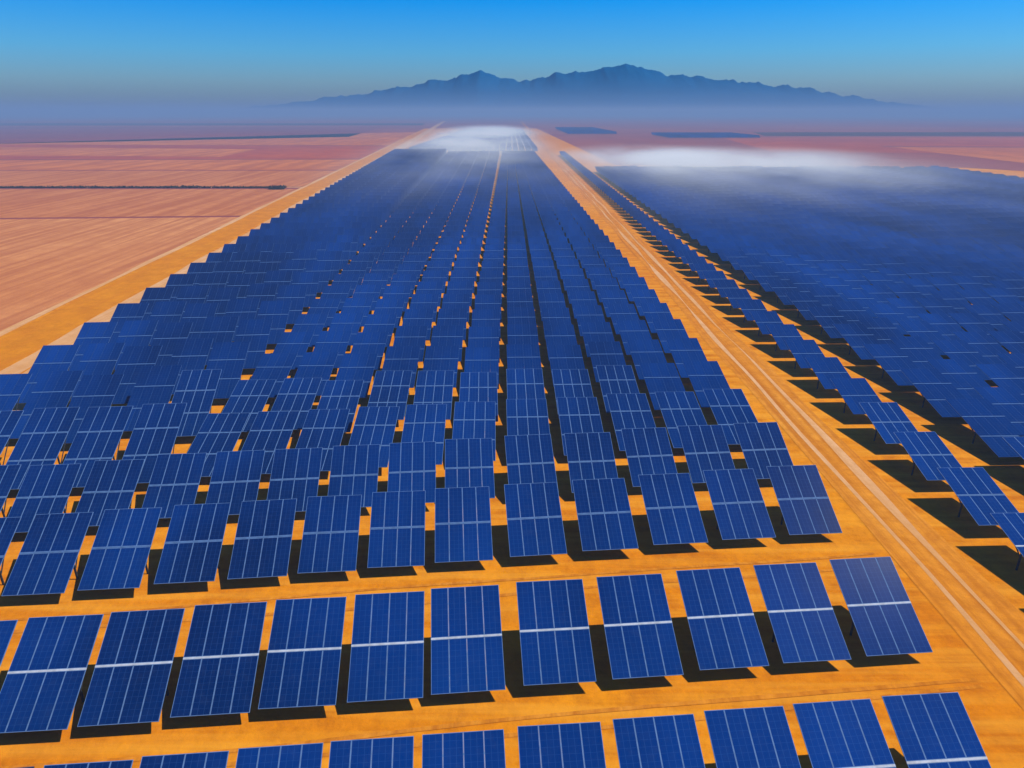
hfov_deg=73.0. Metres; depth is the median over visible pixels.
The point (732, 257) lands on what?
solar table
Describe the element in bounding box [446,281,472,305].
solar table
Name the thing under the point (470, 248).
solar table
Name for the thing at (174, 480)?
solar table
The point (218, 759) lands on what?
solar table
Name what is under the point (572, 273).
solar table
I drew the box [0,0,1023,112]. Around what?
sky
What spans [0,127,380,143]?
farmland
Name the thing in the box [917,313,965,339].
solar table
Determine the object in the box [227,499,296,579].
solar table
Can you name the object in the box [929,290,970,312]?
solar table
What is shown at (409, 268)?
solar table
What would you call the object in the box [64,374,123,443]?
solar table
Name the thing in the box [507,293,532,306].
solar table
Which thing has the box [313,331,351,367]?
solar table
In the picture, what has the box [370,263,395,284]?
solar table
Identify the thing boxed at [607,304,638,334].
solar table
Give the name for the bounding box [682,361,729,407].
solar table
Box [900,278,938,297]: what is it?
solar table
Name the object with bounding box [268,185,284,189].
hedge
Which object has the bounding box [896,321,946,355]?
solar table
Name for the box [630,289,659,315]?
solar table
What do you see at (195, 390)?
solar table
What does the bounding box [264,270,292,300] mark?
solar table
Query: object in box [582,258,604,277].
solar table
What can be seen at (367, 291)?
solar table
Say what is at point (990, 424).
solar table
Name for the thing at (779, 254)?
solar table
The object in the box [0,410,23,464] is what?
solar table
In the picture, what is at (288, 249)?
solar table
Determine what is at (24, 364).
dirt road
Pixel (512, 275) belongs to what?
solar table
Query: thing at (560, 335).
solar table
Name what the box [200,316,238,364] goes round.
solar table
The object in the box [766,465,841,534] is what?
solar table
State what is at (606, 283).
solar table
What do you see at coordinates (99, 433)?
solar table
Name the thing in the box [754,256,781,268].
solar table
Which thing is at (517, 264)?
solar table
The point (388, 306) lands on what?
solar table
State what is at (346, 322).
solar table
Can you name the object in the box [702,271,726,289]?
solar table
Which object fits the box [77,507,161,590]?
solar table
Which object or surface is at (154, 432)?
solar table
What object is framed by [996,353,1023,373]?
solar table
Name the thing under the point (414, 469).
solar table
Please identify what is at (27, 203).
farmland
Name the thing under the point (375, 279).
solar table
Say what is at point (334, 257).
solar table
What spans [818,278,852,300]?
solar table
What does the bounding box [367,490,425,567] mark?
solar table
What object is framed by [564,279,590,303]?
solar table
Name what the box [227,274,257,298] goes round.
solar table
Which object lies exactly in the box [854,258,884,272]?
solar table
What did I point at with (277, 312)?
solar table
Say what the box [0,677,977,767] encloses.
tyre track
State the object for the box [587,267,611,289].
solar table
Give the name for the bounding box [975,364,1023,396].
solar table
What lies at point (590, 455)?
solar table
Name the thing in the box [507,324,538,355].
solar table
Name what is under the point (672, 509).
solar table
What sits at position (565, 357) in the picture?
solar table
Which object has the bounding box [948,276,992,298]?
solar table
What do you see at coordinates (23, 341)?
road verge
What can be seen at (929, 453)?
solar table
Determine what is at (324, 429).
solar table
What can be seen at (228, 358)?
solar table
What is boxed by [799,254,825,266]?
solar table
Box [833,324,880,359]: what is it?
solar table
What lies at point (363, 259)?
solar table
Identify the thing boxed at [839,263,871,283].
solar table
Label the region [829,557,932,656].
solar table
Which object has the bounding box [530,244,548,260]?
solar table
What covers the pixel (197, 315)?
solar table
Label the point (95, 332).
solar table
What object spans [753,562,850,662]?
solar table
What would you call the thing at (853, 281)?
solar table
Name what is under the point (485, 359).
solar table
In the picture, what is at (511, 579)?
tyre track
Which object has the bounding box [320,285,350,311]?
solar table
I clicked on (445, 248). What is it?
solar table
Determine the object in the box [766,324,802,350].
solar table
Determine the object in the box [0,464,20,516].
solar table
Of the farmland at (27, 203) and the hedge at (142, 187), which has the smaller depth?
the farmland at (27, 203)
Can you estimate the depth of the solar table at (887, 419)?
65.05 m
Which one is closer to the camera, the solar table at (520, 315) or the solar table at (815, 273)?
the solar table at (520, 315)
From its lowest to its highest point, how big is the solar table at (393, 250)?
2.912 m
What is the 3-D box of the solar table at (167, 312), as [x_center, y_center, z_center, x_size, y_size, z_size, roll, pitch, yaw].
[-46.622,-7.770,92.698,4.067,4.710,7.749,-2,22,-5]
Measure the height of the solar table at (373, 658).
3.716 m
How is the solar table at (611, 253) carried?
on the park ground at (992, 706)
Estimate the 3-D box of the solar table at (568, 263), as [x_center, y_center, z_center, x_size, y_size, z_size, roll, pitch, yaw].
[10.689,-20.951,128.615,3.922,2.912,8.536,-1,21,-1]
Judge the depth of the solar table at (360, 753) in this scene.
29.84 m
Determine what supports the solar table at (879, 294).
on the park ground at (992, 706)
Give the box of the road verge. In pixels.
[0,131,423,369]
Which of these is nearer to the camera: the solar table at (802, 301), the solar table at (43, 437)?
the solar table at (43, 437)
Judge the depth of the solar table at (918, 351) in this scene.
84.02 m
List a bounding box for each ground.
[0,113,1023,218]
[0,128,1023,767]
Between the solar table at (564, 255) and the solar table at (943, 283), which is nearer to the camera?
the solar table at (943, 283)
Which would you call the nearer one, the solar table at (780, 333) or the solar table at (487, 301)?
the solar table at (780, 333)
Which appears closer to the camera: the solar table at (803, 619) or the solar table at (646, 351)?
the solar table at (803, 619)
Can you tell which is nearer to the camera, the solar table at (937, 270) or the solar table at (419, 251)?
the solar table at (937, 270)
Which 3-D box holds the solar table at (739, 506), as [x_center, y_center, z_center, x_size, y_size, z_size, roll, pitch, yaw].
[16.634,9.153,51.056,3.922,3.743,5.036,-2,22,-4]
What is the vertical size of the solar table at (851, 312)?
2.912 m
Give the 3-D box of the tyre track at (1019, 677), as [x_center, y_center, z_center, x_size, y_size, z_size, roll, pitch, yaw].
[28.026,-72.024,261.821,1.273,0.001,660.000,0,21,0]
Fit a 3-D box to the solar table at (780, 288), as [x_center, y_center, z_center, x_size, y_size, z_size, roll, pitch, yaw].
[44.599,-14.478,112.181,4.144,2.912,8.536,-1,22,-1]
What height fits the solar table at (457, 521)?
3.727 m
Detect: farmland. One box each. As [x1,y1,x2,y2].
[0,123,423,125]
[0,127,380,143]
[0,132,415,144]
[0,145,386,158]
[0,147,255,156]
[0,160,357,169]
[0,171,334,186]
[0,189,296,217]
[0,217,237,330]
[723,137,1023,152]
[754,132,1023,135]
[893,147,1023,162]
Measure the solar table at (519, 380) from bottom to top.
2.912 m
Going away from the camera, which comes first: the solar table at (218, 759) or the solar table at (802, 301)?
the solar table at (218, 759)
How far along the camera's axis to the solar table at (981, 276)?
121.18 m
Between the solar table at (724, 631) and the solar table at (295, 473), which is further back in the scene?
the solar table at (295, 473)
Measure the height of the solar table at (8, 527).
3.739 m
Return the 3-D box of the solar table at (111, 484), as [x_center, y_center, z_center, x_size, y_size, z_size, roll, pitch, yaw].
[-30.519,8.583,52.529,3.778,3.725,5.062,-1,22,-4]
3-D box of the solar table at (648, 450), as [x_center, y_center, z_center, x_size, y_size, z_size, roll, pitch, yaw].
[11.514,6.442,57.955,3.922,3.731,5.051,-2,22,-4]
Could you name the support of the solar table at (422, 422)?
on the park ground at (992, 706)
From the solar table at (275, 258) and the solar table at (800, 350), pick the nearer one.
the solar table at (800, 350)
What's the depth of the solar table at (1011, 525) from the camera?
47.58 m
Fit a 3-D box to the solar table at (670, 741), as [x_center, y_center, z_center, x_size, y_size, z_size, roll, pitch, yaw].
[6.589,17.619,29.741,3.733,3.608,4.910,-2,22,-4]
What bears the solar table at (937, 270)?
on the park ground at (992, 706)
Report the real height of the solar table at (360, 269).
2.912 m
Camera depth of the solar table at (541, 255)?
136.88 m
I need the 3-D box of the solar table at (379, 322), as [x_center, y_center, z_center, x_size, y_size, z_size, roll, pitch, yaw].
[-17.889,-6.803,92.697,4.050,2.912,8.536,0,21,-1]
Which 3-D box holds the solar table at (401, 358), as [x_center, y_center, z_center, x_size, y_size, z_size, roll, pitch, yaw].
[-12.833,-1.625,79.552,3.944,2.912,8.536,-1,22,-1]
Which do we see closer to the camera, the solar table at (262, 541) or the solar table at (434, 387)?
the solar table at (262, 541)
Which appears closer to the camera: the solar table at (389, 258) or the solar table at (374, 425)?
the solar table at (374, 425)
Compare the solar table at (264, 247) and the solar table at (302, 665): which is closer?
the solar table at (302, 665)
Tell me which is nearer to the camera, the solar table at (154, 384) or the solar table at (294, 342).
the solar table at (154, 384)
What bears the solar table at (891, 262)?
on the park ground at (992, 706)
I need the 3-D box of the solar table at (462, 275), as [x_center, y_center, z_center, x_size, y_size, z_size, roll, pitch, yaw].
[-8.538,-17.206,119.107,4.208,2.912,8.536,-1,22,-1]
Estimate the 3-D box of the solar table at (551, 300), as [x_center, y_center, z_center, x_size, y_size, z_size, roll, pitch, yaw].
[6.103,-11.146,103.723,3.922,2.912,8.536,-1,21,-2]
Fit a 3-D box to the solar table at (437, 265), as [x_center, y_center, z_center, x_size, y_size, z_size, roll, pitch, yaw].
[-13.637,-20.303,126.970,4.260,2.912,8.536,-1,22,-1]
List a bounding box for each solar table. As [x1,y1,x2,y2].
[0,374,31,410]
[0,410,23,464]
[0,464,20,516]
[0,517,21,584]
[0,614,103,732]
[0,620,17,665]
[2,512,93,595]
[6,407,79,489]
[8,464,80,532]
[10,370,82,438]
[16,345,79,403]
[44,760,132,767]
[63,406,132,487]
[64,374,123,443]
[69,322,117,370]
[69,343,124,400]
[75,459,144,525]
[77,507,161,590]
[77,608,184,726]
[109,303,148,342]
[112,345,161,403]
[113,320,157,369]
[122,403,186,482]
[123,365,181,431]
[139,751,228,767]
[140,287,174,319]
[142,453,206,518]
[149,301,186,345]
[151,322,192,365]
[154,503,230,583]
[165,274,196,301]
[169,338,213,394]
[170,602,266,717]
[171,369,221,436]
[176,286,209,321]
[181,303,218,338]
[187,262,215,285]
[187,413,249,476]
[198,273,228,302]
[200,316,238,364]
[205,450,264,514]
[206,252,232,272]
[206,287,239,316]
[206,342,249,398]
[218,261,245,287]
[222,244,246,261]
[222,379,275,431]
[225,298,259,341]
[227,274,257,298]
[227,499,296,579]
[234,319,272,368]
[235,251,260,273]
[235,743,322,767]
[241,411,299,473]
[245,262,272,283]
[246,283,277,318]
[249,243,273,262]
[250,353,297,397]
[257,300,291,343]
[258,597,345,708]
[260,252,285,270]
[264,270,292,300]
[267,448,322,511]
[271,378,321,429]
[273,244,297,259]
[273,332,313,369]
[276,285,307,323]
[279,259,305,284]
[291,314,327,346]
[292,250,316,271]
[292,272,319,306]
[294,352,337,395]
[295,409,349,470]
[298,495,361,573]
[304,241,326,260]
[305,261,331,292]
[307,299,340,327]
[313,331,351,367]
[317,251,341,279]
[317,380,363,432]
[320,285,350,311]
[327,242,350,269]
[328,313,363,345]
[328,444,379,506]
[328,736,413,767]
[331,274,359,297]
[335,354,377,397]
[336,235,357,259]
[341,264,367,284]
[341,298,372,326]
[347,591,423,702]
[349,407,398,467]
[350,255,374,272]
[350,332,387,369]
[352,285,381,310]
[358,247,381,264]
[361,273,388,296]
[363,314,396,346]
[367,371,411,419]
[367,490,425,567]
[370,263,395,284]
[373,299,404,327]
[377,254,400,273]
[382,285,410,311]
[382,346,420,387]
[383,247,405,263]
[387,441,435,502]
[390,274,416,297]
[393,326,427,361]
[397,264,421,284]
[400,404,446,464]
[402,255,426,274]
[402,309,433,339]
[408,247,429,264]
[410,294,438,321]
[413,370,453,419]
[416,281,442,306]
[422,270,446,292]
[422,729,505,767]
[423,346,458,387]
[426,261,449,281]
[431,252,453,270]
[431,325,463,361]
[431,585,505,694]
[434,245,455,261]
[435,486,492,562]
[437,308,466,339]
[442,294,469,321]
[445,438,494,497]
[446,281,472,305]
[450,270,474,292]
[452,402,495,460]
[454,261,476,280]
[456,252,478,270]
[459,244,479,261]
[459,372,497,421]
[464,347,498,388]
[468,326,499,362]
[472,309,500,340]
[475,295,501,322]
[477,282,501,306]
[480,271,502,293]
[482,261,502,281]
[483,253,503,271]
[485,245,503,262]
[504,434,558,492]
[504,482,566,556]
[506,344,541,368]
[506,369,544,413]
[506,399,549,451]
[507,244,525,251]
[507,252,526,259]
[507,260,528,280]
[507,270,529,280]
[507,281,531,302]
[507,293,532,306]
[507,307,535,325]
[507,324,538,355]
[516,579,595,685]
[517,722,605,767]
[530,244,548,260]
[531,252,551,270]
[532,260,554,280]
[534,270,557,288]
[536,281,561,305]
[538,293,565,320]
[541,308,570,338]
[544,324,576,360]
[547,345,584,386]
[552,243,571,260]
[552,369,592,417]
[554,251,574,269]
[557,259,579,278]
[557,397,603,455]
[561,268,584,290]
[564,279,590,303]
[564,432,617,492]
[569,291,597,318]
[572,478,638,550]
[573,242,593,259]
[574,305,604,335]
[577,250,598,268]
[580,322,614,356]
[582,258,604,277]
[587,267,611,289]
[588,341,625,381]
[593,278,619,302]
[596,242,615,258]
[596,365,638,412]
[596,574,683,678]
[599,290,628,316]
[601,249,622,267]
[606,257,629,277]
[606,393,655,450]
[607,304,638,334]
[613,267,638,288]
[613,714,704,767]
[616,320,651,354]
[621,277,648,300]
[621,427,676,486]
[627,340,666,379]
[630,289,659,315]
[638,473,707,544]
[639,363,685,409]
[640,303,672,332]
[652,319,688,352]
[655,392,706,447]
[665,338,706,377]
[676,567,768,669]
[677,250,697,265]
[677,425,734,482]
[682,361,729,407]
[685,256,706,273]
[693,263,716,278]
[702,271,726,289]
[703,389,757,444]
[703,468,775,539]
[704,706,800,767]
[712,279,738,298]
[723,251,748,269]
[723,289,751,309]
[733,422,793,478]
[736,259,763,279]
[736,299,766,320]
[749,269,780,291]
[750,311,782,335]
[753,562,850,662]
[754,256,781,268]
[766,250,792,264]
[766,280,799,304]
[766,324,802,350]
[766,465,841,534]
[770,265,799,279]
[781,258,809,275]
[784,340,824,368]
[785,292,822,319]
[787,276,820,291]
[793,699,895,767]
[798,267,829,287]
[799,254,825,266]
[805,357,850,388]
[807,288,843,306]
[807,307,849,337]
[815,263,846,277]
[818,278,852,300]
[821,254,849,272]
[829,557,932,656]
[830,301,871,323]
[830,378,881,414]
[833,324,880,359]
[835,273,869,289]
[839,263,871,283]
[840,290,878,316]
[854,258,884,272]
[857,317,903,343]
[859,285,896,303]
[859,402,917,443]
[861,273,896,295]
[862,344,917,385]
[866,304,910,334]
[875,257,909,277]
[876,268,908,283]
[882,692,990,767]
[885,298,928,320]
[887,284,926,309]
[888,336,942,367]
[893,432,961,480]
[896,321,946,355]
[899,267,936,288]
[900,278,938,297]
[900,368,964,416]
[915,298,961,326]
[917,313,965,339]
[921,265,956,283]
[924,277,967,300]
[926,359,990,397]
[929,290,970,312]
[931,340,990,379]
[937,467,1018,525]
[945,398,1023,456]
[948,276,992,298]
[948,313,1002,345]
[952,332,1009,363]
[955,289,1003,315]
[958,269,996,287]
[962,305,1010,330]
[973,387,1023,434]
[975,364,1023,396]
[980,288,1022,302]
[986,331,1023,353]
[989,280,1023,300]
[989,303,1023,320]
[990,513,1023,569]
[993,273,1023,287]
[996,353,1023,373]
[1002,437,1023,459]
[1013,271,1023,277]
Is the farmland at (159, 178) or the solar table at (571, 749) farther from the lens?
the farmland at (159, 178)
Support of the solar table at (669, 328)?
on the park ground at (992, 706)
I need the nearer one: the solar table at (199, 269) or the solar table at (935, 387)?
the solar table at (935, 387)
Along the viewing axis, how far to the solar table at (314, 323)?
93.73 m
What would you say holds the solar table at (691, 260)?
on the park ground at (992, 706)
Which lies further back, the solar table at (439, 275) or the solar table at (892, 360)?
the solar table at (439, 275)
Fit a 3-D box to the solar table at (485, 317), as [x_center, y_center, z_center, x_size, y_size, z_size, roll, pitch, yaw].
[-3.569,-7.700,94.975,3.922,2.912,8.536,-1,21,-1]
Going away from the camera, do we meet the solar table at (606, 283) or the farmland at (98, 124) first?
the solar table at (606, 283)
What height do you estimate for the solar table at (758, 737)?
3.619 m
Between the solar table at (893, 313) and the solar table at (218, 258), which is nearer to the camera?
the solar table at (893, 313)
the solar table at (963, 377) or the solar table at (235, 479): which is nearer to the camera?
the solar table at (235, 479)
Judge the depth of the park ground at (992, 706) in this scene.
46.24 m
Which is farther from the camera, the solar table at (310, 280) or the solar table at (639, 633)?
the solar table at (310, 280)
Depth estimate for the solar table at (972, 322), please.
94.20 m
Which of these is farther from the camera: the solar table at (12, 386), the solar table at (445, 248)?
the solar table at (445, 248)
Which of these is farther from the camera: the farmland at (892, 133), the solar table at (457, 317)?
the farmland at (892, 133)
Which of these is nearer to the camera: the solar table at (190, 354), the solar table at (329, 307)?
the solar table at (190, 354)
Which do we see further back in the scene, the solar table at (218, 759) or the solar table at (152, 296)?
the solar table at (152, 296)
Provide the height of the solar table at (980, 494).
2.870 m
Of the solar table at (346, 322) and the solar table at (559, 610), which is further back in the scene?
the solar table at (346, 322)
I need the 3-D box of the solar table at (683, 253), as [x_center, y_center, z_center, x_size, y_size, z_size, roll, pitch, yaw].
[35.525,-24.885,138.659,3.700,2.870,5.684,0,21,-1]
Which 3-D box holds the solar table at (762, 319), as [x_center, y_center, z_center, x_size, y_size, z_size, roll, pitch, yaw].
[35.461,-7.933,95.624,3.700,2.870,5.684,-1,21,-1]
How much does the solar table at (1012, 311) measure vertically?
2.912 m
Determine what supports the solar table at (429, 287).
on the park ground at (992, 706)
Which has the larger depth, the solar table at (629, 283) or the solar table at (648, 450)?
the solar table at (629, 283)
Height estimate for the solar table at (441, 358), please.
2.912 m
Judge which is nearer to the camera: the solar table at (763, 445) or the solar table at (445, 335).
the solar table at (763, 445)
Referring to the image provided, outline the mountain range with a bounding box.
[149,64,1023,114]
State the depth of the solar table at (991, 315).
98.38 m
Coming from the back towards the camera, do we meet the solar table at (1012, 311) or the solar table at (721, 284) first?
the solar table at (721, 284)
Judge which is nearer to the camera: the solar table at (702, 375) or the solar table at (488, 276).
the solar table at (702, 375)
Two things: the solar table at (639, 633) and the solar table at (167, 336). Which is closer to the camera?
the solar table at (639, 633)
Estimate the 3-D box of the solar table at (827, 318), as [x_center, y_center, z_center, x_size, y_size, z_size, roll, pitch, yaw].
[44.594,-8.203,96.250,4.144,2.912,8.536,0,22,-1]
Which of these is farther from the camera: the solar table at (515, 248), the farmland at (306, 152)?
the farmland at (306, 152)
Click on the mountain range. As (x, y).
(625, 89)
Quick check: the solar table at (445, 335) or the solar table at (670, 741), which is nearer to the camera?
the solar table at (670, 741)
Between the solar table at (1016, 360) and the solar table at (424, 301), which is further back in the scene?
the solar table at (424, 301)
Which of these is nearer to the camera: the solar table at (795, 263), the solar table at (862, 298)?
the solar table at (862, 298)
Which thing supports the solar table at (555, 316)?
on the park ground at (992, 706)
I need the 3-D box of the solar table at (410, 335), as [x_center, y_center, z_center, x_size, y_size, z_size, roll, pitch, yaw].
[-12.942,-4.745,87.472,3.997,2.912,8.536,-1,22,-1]
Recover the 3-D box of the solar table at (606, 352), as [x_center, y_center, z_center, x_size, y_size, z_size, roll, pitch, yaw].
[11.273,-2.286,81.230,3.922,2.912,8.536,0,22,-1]
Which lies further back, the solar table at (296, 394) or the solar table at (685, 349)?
the solar table at (685, 349)
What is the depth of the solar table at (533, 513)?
48.87 m
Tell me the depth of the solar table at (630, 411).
66.40 m
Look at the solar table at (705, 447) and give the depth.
58.50 m
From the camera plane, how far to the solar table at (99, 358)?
76.61 m
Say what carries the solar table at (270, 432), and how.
on the park ground at (992, 706)
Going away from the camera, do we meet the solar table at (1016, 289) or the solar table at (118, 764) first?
the solar table at (118, 764)
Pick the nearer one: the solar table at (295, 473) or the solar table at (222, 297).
the solar table at (295, 473)
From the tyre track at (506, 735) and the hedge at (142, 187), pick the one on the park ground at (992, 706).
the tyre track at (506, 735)
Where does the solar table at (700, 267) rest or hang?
on the park ground at (992, 706)
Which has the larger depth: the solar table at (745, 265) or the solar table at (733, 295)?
the solar table at (745, 265)
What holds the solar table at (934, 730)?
on the park ground at (992, 706)
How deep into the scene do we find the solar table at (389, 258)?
134.19 m
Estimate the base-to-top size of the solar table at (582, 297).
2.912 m
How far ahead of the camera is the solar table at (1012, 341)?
86.94 m
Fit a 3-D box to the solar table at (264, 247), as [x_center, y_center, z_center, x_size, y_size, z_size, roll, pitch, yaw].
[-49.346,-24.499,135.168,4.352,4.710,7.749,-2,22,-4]
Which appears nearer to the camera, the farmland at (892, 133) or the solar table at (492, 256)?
the solar table at (492, 256)
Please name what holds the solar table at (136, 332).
on the park ground at (992, 706)
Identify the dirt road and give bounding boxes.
[0,121,444,410]
[0,131,418,335]
[521,121,1023,709]
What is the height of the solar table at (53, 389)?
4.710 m
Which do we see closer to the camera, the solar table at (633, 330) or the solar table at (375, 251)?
the solar table at (633, 330)
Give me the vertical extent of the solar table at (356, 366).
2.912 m
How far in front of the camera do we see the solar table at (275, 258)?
127.17 m
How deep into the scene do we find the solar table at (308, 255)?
129.79 m
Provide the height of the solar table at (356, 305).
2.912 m
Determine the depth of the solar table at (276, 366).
77.82 m
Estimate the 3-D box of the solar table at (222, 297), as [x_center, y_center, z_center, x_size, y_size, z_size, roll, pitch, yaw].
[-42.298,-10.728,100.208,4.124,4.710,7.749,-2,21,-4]
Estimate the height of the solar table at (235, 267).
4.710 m
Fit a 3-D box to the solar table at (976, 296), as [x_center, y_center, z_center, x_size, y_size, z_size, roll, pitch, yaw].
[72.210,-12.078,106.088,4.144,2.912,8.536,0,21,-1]
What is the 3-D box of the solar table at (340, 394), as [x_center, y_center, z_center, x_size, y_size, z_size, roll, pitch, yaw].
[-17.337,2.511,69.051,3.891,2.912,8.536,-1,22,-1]
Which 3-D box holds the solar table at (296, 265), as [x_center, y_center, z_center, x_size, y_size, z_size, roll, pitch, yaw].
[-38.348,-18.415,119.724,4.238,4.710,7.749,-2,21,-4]
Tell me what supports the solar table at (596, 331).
on the park ground at (992, 706)
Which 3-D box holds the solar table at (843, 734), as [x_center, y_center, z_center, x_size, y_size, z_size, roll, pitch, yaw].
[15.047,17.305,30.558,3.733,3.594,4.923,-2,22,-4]
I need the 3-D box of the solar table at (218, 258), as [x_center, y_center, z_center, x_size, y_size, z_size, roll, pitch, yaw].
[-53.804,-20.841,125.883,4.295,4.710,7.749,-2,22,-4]
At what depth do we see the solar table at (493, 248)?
143.90 m
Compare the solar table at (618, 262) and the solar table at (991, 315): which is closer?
the solar table at (991, 315)
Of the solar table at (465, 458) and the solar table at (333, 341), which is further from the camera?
the solar table at (333, 341)
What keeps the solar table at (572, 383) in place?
on the park ground at (992, 706)
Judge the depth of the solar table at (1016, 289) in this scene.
113.40 m
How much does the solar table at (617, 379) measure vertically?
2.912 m
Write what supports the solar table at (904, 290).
on the park ground at (992, 706)
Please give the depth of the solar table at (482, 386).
72.18 m
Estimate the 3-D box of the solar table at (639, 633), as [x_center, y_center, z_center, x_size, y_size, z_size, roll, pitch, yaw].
[7.084,13.889,39.038,3.885,3.741,5.040,-2,22,-5]
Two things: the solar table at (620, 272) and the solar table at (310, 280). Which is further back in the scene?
the solar table at (620, 272)
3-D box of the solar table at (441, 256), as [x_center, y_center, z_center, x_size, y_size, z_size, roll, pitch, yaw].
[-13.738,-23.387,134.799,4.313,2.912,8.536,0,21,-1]
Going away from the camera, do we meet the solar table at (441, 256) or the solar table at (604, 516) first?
the solar table at (604, 516)
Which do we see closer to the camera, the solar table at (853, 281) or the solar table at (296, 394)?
the solar table at (296, 394)
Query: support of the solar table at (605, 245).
on the park ground at (992, 706)
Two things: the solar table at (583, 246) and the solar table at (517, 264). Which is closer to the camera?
the solar table at (517, 264)
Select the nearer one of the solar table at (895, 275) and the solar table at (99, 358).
the solar table at (99, 358)
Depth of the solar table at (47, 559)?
45.06 m
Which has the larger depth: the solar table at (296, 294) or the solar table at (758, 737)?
the solar table at (296, 294)
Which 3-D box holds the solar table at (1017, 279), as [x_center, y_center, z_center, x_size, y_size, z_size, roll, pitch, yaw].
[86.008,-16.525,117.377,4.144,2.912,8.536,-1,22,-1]
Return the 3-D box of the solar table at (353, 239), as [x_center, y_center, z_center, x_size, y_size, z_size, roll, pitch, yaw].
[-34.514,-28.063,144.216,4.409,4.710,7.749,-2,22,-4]
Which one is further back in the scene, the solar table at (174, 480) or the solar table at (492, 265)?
the solar table at (492, 265)
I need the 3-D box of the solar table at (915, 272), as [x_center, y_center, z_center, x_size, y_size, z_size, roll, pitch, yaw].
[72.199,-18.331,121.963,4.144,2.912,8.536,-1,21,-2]
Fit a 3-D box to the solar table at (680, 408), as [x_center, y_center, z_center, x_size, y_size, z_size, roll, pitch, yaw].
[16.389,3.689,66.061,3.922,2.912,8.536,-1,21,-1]
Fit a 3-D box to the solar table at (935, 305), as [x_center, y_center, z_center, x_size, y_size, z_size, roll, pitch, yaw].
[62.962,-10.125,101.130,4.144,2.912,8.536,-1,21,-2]
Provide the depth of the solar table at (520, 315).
97.41 m
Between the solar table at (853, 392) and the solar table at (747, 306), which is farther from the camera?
the solar table at (747, 306)
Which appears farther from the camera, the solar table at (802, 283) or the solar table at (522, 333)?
the solar table at (802, 283)
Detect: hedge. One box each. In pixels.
[0,185,286,188]
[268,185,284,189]
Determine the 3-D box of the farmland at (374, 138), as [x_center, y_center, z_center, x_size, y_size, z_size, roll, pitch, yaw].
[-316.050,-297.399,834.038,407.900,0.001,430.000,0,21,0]
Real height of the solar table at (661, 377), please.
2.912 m
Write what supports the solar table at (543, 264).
on the park ground at (992, 706)
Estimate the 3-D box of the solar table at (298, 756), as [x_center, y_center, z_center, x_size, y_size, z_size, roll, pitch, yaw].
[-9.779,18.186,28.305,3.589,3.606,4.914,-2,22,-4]
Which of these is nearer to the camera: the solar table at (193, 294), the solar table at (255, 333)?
the solar table at (255, 333)
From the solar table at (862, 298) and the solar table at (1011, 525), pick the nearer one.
the solar table at (1011, 525)
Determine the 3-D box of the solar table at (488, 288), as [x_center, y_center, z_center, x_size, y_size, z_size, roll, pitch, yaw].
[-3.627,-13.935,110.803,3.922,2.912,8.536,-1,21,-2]
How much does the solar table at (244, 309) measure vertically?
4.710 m
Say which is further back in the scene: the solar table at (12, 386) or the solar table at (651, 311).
the solar table at (651, 311)
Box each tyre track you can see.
[0,552,873,620]
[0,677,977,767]
[13,569,832,632]
[227,685,983,765]
[548,149,1023,648]
[551,155,1023,686]
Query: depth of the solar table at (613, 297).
106.70 m
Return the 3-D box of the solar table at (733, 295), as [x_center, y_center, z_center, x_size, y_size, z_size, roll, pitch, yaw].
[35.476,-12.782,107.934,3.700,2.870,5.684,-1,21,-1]
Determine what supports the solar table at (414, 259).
on the park ground at (992, 706)
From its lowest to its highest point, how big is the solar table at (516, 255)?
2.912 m
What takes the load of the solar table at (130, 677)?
on the park ground at (992, 706)
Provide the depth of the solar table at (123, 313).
93.03 m
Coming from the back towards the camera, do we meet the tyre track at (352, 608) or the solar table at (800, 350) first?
the solar table at (800, 350)
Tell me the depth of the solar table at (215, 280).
111.00 m
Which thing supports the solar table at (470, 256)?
on the park ground at (992, 706)
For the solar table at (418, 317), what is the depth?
96.35 m
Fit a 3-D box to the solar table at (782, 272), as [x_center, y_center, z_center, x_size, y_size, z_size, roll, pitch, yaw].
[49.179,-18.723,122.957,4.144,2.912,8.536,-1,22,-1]
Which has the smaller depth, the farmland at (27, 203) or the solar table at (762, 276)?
the solar table at (762, 276)
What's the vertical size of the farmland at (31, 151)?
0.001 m
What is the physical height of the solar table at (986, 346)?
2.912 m
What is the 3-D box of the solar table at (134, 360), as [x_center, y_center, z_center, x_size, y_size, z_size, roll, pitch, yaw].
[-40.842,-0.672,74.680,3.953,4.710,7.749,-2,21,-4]
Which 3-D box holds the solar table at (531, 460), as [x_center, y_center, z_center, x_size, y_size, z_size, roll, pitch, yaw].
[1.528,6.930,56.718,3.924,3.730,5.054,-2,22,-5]
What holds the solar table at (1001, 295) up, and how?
on the park ground at (992, 706)
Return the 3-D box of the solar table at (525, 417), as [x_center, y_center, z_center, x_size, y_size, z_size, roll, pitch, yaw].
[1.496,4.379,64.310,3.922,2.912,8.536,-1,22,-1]
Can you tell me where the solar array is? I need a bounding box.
[19,127,1023,767]

